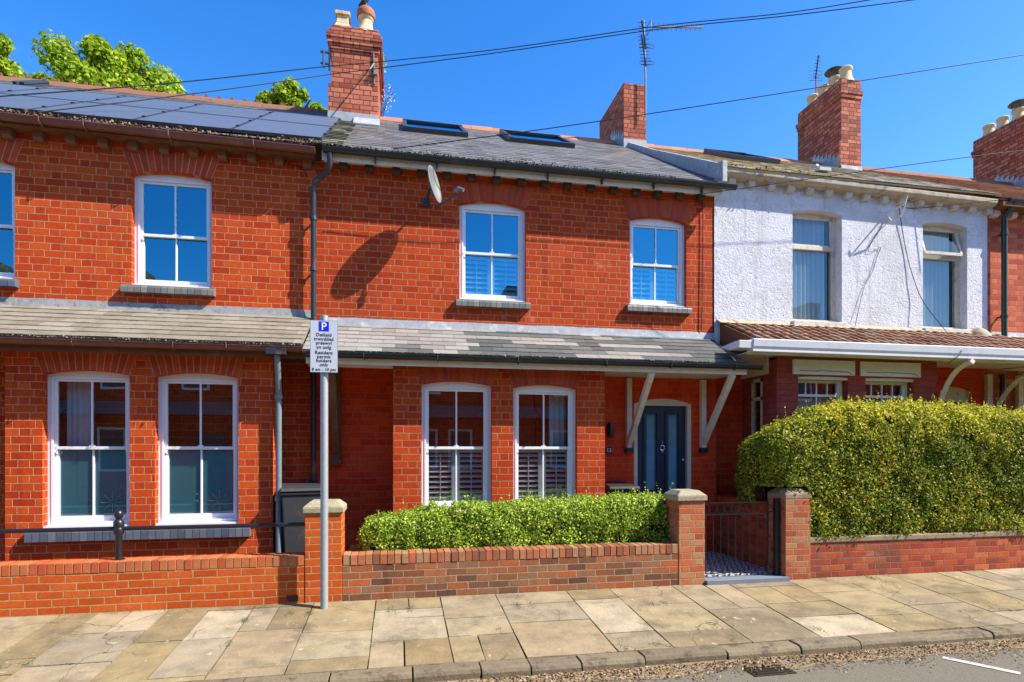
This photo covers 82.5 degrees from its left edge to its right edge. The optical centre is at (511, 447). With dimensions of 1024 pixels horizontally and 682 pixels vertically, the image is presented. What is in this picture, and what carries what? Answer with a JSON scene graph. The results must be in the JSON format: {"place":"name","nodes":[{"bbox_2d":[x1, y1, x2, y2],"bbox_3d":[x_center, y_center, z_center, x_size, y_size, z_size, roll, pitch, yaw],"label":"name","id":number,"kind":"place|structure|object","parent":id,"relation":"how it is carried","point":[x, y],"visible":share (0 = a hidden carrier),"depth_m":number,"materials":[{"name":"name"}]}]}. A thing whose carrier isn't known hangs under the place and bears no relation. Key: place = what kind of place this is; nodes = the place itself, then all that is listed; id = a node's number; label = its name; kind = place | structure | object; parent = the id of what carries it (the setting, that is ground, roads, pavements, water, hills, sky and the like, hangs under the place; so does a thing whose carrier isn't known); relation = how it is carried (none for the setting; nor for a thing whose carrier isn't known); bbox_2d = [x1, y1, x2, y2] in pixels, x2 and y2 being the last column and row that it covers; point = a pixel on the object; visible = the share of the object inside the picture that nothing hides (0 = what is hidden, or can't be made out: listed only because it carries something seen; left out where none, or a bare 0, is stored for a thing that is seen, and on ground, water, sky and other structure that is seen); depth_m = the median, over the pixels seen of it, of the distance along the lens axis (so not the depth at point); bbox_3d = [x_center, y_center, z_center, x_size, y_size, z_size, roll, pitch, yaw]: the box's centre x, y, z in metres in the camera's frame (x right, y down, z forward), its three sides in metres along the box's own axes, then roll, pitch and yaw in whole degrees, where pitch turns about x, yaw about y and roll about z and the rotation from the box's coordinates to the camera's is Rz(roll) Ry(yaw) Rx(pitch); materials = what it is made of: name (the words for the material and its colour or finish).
{"place":"outdoors","nodes":[
{"label":"outdoors","id":0,"kind":"place"},
{"bbox_2d":[0,568,1023,681],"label":"pavement","id":1,"kind":"structure","parent":0,"point":[179,645],"depth_m":5.48,"materials":[{"name":"stone"}]},
{"bbox_2d":[310,315,337,608],"bbox_3d":[-1.886,0.160,5.869,0.266,2.980,0.096,0,0,-11],"label":"parking sign","id":2,"kind":"object","parent":1,"relation":"on","point":[323,346],"visible":1,"depth_m":5.84,"materials":[{"name":"metal"}]},
{"bbox_2d":[20,575,878,667],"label":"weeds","id":3,"kind":"object","parent":1,"relation":"on","point":[626,648],"visible":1,"depth_m":5.59,"materials":[{"name":"green plant"}]},
{"bbox_2d":[705,574,789,585],"bbox_3d":[2.786,1.728,7.005,1.075,0.345,0.220,0,0,-11],"label":"path step","id":4,"kind":"object","parent":1,"relation":"on","point":[738,579],"visible":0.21,"depth_m":6.94,"materials":[{"name":"grey stone"}]},
{"bbox_2d":[0,0,1023,177],"label":"sky","id":5,"kind":"structure","parent":0,"point":[936,114],"materials":[{"name":"blue"}]},
{"bbox_2d":[705,551,772,576],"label":"garden path","id":6,"kind":"structure","parent":0,"point":[727,563],"depth_m":7.57,"materials":[{"name":"multicoloured tile"}]},
{"bbox_2d":[592,648,1023,681],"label":"road","id":7,"kind":"structure","parent":0,"point":[942,670],"depth_m":4.80,"materials":[{"name":"grey asphalt"}]},
{"bbox_2d":[438,637,1023,681],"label":"silt strip","id":8,"kind":"object","parent":7,"relation":"on","point":[796,665],"visible":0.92,"depth_m":4.94,"materials":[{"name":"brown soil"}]},
{"bbox_2d":[744,665,796,676],"bbox_3d":[2.124,1.865,4.881,0.380,0.069,0.280,0,0,-11],"label":"drain cover","id":9,"kind":"object","parent":7,"relation":"on","point":[770,671],"visible":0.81,"depth_m":4.80,"materials":[{"name":"metal"}]},
{"bbox_2d":[942,656,1020,673],"bbox_3d":[3.978,1.845,4.958,0.070,0.001,0.519,0,0,-45],"label":"road marking","id":10,"kind":"object","parent":7,"relation":"on","point":[982,665],"visible":1,"depth_m":4.95,"materials":[{"name":"paint"}]},
{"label":"garden ground","id":11,"kind":"structure","parent":0,"visible":0},
{"bbox_2d":[0,552,304,617],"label":"garden wall","id":12,"kind":"structure","parent":11,"relation":"on","point":[71,586],"depth_m":5.73,"materials":[{"name":"orange brick"}]},
{"bbox_2d":[0,509,304,559],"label":"iron railing","id":13,"kind":"object","parent":12,"relation":"on","point":[118,528],"visible":0.97,"depth_m":5.76,"materials":[{"name":"black metal"}]},
{"bbox_2d":[0,72,342,560],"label":"brick house","id":14,"kind":"structure","parent":11,"relation":"on","point":[158,269],"depth_m":7.03,"materials":[{"name":"orange brick"}]},
{"bbox_2d":[0,163,18,287],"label":"window","id":15,"kind":"structure","parent":14,"relation":"in","point":[7,280],"depth_m":7.02,"materials":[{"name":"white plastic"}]},
{"bbox_2d":[43,371,129,527],"bbox_3d":[-4.817,0.013,6.724,0.876,1.776,0.299,0,0,-11],"label":"window","id":16,"kind":"structure","parent":14,"relation":"in","point":[88,482],"depth_m":6.71,"materials":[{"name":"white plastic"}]},
{"bbox_2d":[0,66,323,96],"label":"overhead cable","id":17,"kind":"object","parent":14,"relation":"attached to","point":[154,84],"visible":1,"depth_m":8.35,"materials":[{"name":"black rubber"}]},
{"bbox_2d":[120,175,215,296],"bbox_3d":[-4.268,-2.673,7.313,1.051,1.535,0.252,0,0,-11],"label":"window","id":18,"kind":"structure","parent":14,"relation":"in","point":[141,286],"depth_m":7.33,"materials":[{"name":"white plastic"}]},
{"bbox_2d":[38,74,329,112],"bbox_3d":[-4.338,-5.093,8.348,0.205,2.498,3.981,0,0,36],"label":"overhead cable","id":19,"kind":"object","parent":14,"relation":"attached to","point":[174,95],"visible":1,"depth_m":8.01,"materials":[{"name":"black rubber"}]},
{"bbox_2d":[156,374,237,525],"bbox_3d":[-3.677,0.013,6.873,0.894,1.776,0.160,0,0,-11],"label":"window","id":20,"kind":"structure","parent":14,"relation":"in","point":[198,485],"depth_m":6.92,"materials":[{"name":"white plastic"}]},
{"bbox_2d":[279,481,319,552],"bbox_3d":[-2.589,0.991,7.179,0.542,1.119,0.660,0,0,-25],"label":"wheelie bin","id":21,"kind":"object","parent":11,"relation":"on","point":[296,497],"visible":0.34,"depth_m":6.89,"materials":[{"name":"grey plastic"}]},
{"bbox_2d":[302,499,346,602],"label":"gate pillar","id":22,"kind":"structure","parent":11,"relation":"on","point":[337,508],"depth_m":6.04,"materials":[{"name":"orange brick"}]},
{"bbox_2d":[348,545,357,552],"bbox_3d":[-1.667,1.380,6.685,0.400,0.440,0.640,0,0,-11],"label":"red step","id":23,"kind":"object","parent":11,"relation":"on","point":[351,548],"visible":0.11,"depth_m":6.72,"materials":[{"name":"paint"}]},
{"bbox_2d":[342,541,677,601],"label":"garden wall","id":24,"kind":"structure","parent":11,"relation":"on","point":[375,575],"depth_m":6.41,"materials":[{"name":"brick"}]},
{"bbox_2d":[353,481,672,551],"bbox_3d":[0.123,0.868,7.023,3.923,0.896,0.848,0,0,-11],"label":"hedge","id":25,"kind":"object","parent":11,"relation":"on","point":[625,517],"visible":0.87,"depth_m":6.77,"materials":[{"name":"green plant"}]},
{"bbox_2d":[303,5,763,551],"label":"brick house","id":26,"kind":"structure","parent":11,"relation":"on","point":[519,317],"depth_m":7.99,"materials":[{"name":"red brick"}]},
{"bbox_2d":[320,48,329,70],"bbox_3d":[-3.181,-6.632,9.943,0.160,0.367,0.041,0,0,-16],"label":"cable bracket","id":27,"kind":"object","parent":26,"relation":"attached to","point":[324,63],"visible":1,"depth_m":9.93,"materials":[{"name":"metal"}]},
{"bbox_2d":[324,0,868,66],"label":"overhead cable","id":28,"kind":"object","parent":27,"relation":"attached to","point":[602,34],"visible":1,"depth_m":8.90,"materials":[{"name":"black rubber"}]},
{"bbox_2d":[358,0,368,6],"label":"bird","id":29,"kind":"object","parent":26,"relation":"on","point":[362,2],"visible":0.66,"depth_m":10.25},
{"bbox_2d":[368,53,376,84],"bbox_3d":[-2.366,-6.570,9.947,0.080,0.536,0.362,0,0,0],"label":"cable bracket","id":30,"kind":"object","parent":26,"relation":"attached to","point":[375,70],"visible":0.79,"depth_m":10.10,"materials":[{"name":"metal"}]},
{"bbox_2d":[330,0,911,74],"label":"overhead cable","id":31,"kind":"object","parent":30,"relation":"attached to","point":[630,33],"visible":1,"depth_m":8.83,"materials":[{"name":"black rubber"}]},
{"bbox_2d":[380,79,395,116],"bbox_3d":[-2.397,-6.749,11.258,0.304,0.727,0.132,0,0,-11],"label":"tv aerial","id":32,"kind":"object","parent":26,"relation":"on","point":[381,110],"visible":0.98,"depth_m":11.27,"materials":[{"name":"grey metal"}]},
{"bbox_2d":[422,165,463,206],"bbox_3d":[-0.995,-3.367,7.527,0.771,0.523,0.361,0,0,43],"label":"satellite dish","id":33,"kind":"object","parent":26,"relation":"attached to","point":[434,188],"visible":1,"depth_m":7.54,"materials":[{"name":"metal"}]},
{"bbox_2d":[422,382,490,510],"bbox_3d":[-0.715,-0.019,7.470,0.884,1.641,0.210,0,0,-11],"label":"window","id":34,"kind":"structure","parent":26,"relation":"in","point":[455,387],"depth_m":7.50,"materials":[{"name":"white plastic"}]},
{"bbox_2d":[456,203,530,309],"bbox_3d":[-0.273,-2.660,8.110,1.030,1.470,0.284,0,0,-11],"label":"window","id":35,"kind":"structure","parent":26,"relation":"in","point":[487,299],"depth_m":8.16,"materials":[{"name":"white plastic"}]},
{"bbox_2d":[513,385,574,508],"bbox_3d":[0.401,-0.009,7.744,0.853,1.621,0.325,0,0,-11],"label":"window","id":36,"kind":"structure","parent":26,"relation":"in","point":[557,395],"depth_m":7.73,"materials":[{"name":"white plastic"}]},
{"bbox_2d":[606,447,611,453],"bbox_3d":[1.388,0.036,8.358,0.090,0.100,0.013,0,0,-11],"label":"house number","id":37,"kind":"object","parent":26,"relation":"attached to","point":[608,450],"visible":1,"depth_m":8.35,"materials":[{"name":"grey paint"}]},
{"bbox_2d":[607,422,613,436],"bbox_3d":[1.401,-0.259,8.315,0.084,0.210,0.102,0,0,-11],"label":"wall lantern","id":38,"kind":"object","parent":26,"relation":"attached to","point":[610,429],"depth_m":8.27,"materials":[{"name":"black plastic"}]},
{"bbox_2d":[626,219,691,314],"bbox_3d":[2.121,-2.665,8.573,0.992,1.400,0.283,0,0,-11],"label":"window","id":39,"kind":"structure","parent":26,"relation":"in","point":[675,305],"depth_m":8.63,"materials":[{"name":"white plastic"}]},
{"bbox_2d":[638,406,684,504],"bbox_3d":[2.193,0.393,8.591,0.781,2.015,0.061,0,0,-11],"label":"door","id":40,"kind":"structure","parent":26,"relation":"in","point":[661,429],"depth_m":8.59,"materials":[{"name":"blue paint"}]},
{"bbox_2d":[701,202,702,330],"bbox_3d":[2.776,-2.735,8.612,0.098,2.015,0.012,0,0,-11],"label":"loose cable","id":41,"kind":"object","parent":26,"relation":"attached to","point":[702,263],"visible":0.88,"depth_m":8.62,"materials":[{"name":"black rubber"}]},
{"bbox_2d":[393,54,1023,148],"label":"overhead cable","id":42,"kind":"object","parent":26,"relation":"attached to","point":[701,105],"visible":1,"depth_m":7.86,"materials":[{"name":"black rubber"}]},
{"bbox_2d":[694,150,1023,194],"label":"overhead cable","id":43,"kind":"object","parent":26,"relation":"attached to","point":[856,172],"visible":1,"depth_m":8.01,"materials":[{"name":"black rubber"}]},
{"bbox_2d":[605,481,639,504],"bbox_3d":[1.460,1.011,8.069,0.442,1.079,0.543,0,0,-11],"label":"wheelie bin","id":44,"kind":"object","parent":11,"relation":"on","point":[620,486],"visible":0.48,"depth_m":7.85,"materials":[{"name":"grey plastic"}]},
{"bbox_2d":[663,489,706,584],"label":"gate pillar","id":45,"kind":"structure","parent":11,"relation":"on","point":[685,508],"depth_m":6.82,"materials":[{"name":"brick"}]},
{"bbox_2d":[705,498,780,574],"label":"iron gate","id":46,"kind":"structure","parent":45,"relation":"attached to","point":[776,535],"depth_m":7.11,"materials":[{"name":"black metal"}]},
{"bbox_2d":[715,495,766,567],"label":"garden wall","id":47,"kind":"structure","parent":11,"relation":"on","point":[756,537],"depth_m":7.99,"materials":[{"name":"black metal"}]},
{"bbox_2d":[767,487,810,579],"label":"gate pillar","id":48,"kind":"structure","parent":11,"relation":"on","point":[795,534],"depth_m":7.09,"materials":[{"name":"brick"}]},
{"bbox_2d":[647,65,1023,533],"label":"rendered house","id":49,"kind":"structure","parent":11,"relation":"on","point":[793,263],"depth_m":9.07,"materials":[{"name":"white paint"}]},
{"bbox_2d":[638,19,702,117],"bbox_3d":[3.126,-7.691,11.836,1.642,2.075,0.373,0,0,-26],"label":"tv aerial","id":50,"kind":"object","parent":49,"relation":"attached to","point":[643,44],"visible":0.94,"depth_m":11.72,"materials":[{"name":"metal"}]},
{"bbox_2d":[751,378,762,445],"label":"side window","id":51,"kind":"structure","parent":49,"relation":"in","point":[753,382],"depth_m":8.75,"materials":[{"name":"white wood"}]},
{"bbox_2d":[809,55,821,92],"bbox_3d":[7.189,-8.575,13.661,0.387,1.016,0.329,0,0,-11],"label":"tv aerial","id":52,"kind":"object","parent":49,"relation":"attached to","point":[816,70],"visible":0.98,"depth_m":13.78,"materials":[{"name":"grey metal"}]},
{"bbox_2d":[791,213,846,326],"bbox_3d":[4.696,-2.757,9.083,0.932,1.805,0.327,0,0,-11],"label":"window","id":53,"kind":"structure","parent":49,"relation":"in","point":[809,248],"depth_m":9.20,"materials":[{"name":"clear glass"}]},
{"bbox_2d":[798,380,841,413],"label":"window","id":54,"kind":"structure","parent":49,"relation":"in","point":[804,399],"depth_m":8.54,"materials":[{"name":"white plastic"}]},
{"bbox_2d":[855,224,885,325],"bbox_3d":[5.610,-2.694,9.144,0.606,1.678,0.029,0,0,-14],"label":"loose cable","id":55,"kind":"object","parent":49,"relation":"on","point":[872,270],"visible":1,"depth_m":9.15,"materials":[{"name":"grey rubber"}]},
{"bbox_2d":[865,382,906,414],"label":"window","id":56,"kind":"structure","parent":49,"relation":"in","point":[903,386],"depth_m":8.73,"materials":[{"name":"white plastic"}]},
{"bbox_2d":[886,195,907,221],"bbox_3d":[5.981,-3.700,9.078,0.050,0.313,0.368,0,0,-19],"label":"wall bracket","id":57,"kind":"object","parent":49,"relation":"attached to","point":[887,216],"depth_m":9.03,"materials":[{"name":"grey metal"}]},
{"bbox_2d":[922,226,971,331],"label":"window","id":58,"kind":"structure","parent":49,"relation":"in","point":[937,256],"depth_m":9.64,"materials":[{"name":"clear glass"}]},
{"bbox_2d":[899,200,997,363],"bbox_3d":[6.597,-2.522,8.980,1.768,2.700,0.980,0,0,-36],"label":"loose cable","id":59,"kind":"object","parent":49,"relation":"attached to","point":[908,260],"visible":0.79,"depth_m":9.24,"materials":[{"name":"black rubber"}]},
{"bbox_2d":[940,387,968,529],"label":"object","id":60,"kind":"structure","parent":49,"relation":"in","point":[954,393],"depth_m":9.53,"materials":[{"name":"glass"}]},
{"bbox_2d":[734,389,1023,538],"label":"tall hedge","id":61,"kind":"object","parent":11,"relation":"on","point":[851,466],"visible":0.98,"depth_m":7.46,"materials":[{"name":"green plant"}]},
{"bbox_2d":[810,528,1023,577],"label":"garden wall","id":62,"kind":"structure","parent":11,"relation":"on","point":[890,554],"depth_m":7.44,"materials":[{"name":"red brick"}]},
{"bbox_2d":[858,98,1023,528],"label":"brick house","id":63,"kind":"structure","parent":11,"relation":"on","point":[1002,173],"depth_m":9.73,"materials":[{"name":"red brick"}]},
{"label":"ground","id":64,"kind":"structure","parent":0,"visible":0},
{"bbox_2d":[0,32,27,77],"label":"broadleaf tree","id":65,"kind":"object","parent":64,"relation":"on","point":[9,67],"visible":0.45,"depth_m":19.14,"materials":[{"name":"green plant"}]},
{"bbox_2d":[29,28,186,93],"bbox_3d":[-13.557,-5.747,19.704,4.756,15.505,4.758,0,0,-11],"label":"broadleaf tree","id":66,"kind":"object","parent":64,"relation":"on","point":[103,63],"visible":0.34,"depth_m":18.48,"materials":[{"name":"green plant"}]},
{"bbox_2d":[254,76,326,109],"bbox_3d":[-7.967,-5.511,20.935,2.385,15.033,2.407,0,0,33],"label":"broadleaf tree","id":67,"kind":"object","parent":64,"relation":"on","point":[287,93],"visible":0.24,"depth_m":20.06,"materials":[{"name":"green plant"}]},
{"bbox_2d":[189,624,1023,681],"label":"kerb","id":68,"kind":"structure","parent":64,"relation":"on","point":[519,667],"depth_m":4.87,"materials":[{"name":"stone"}]}
]}

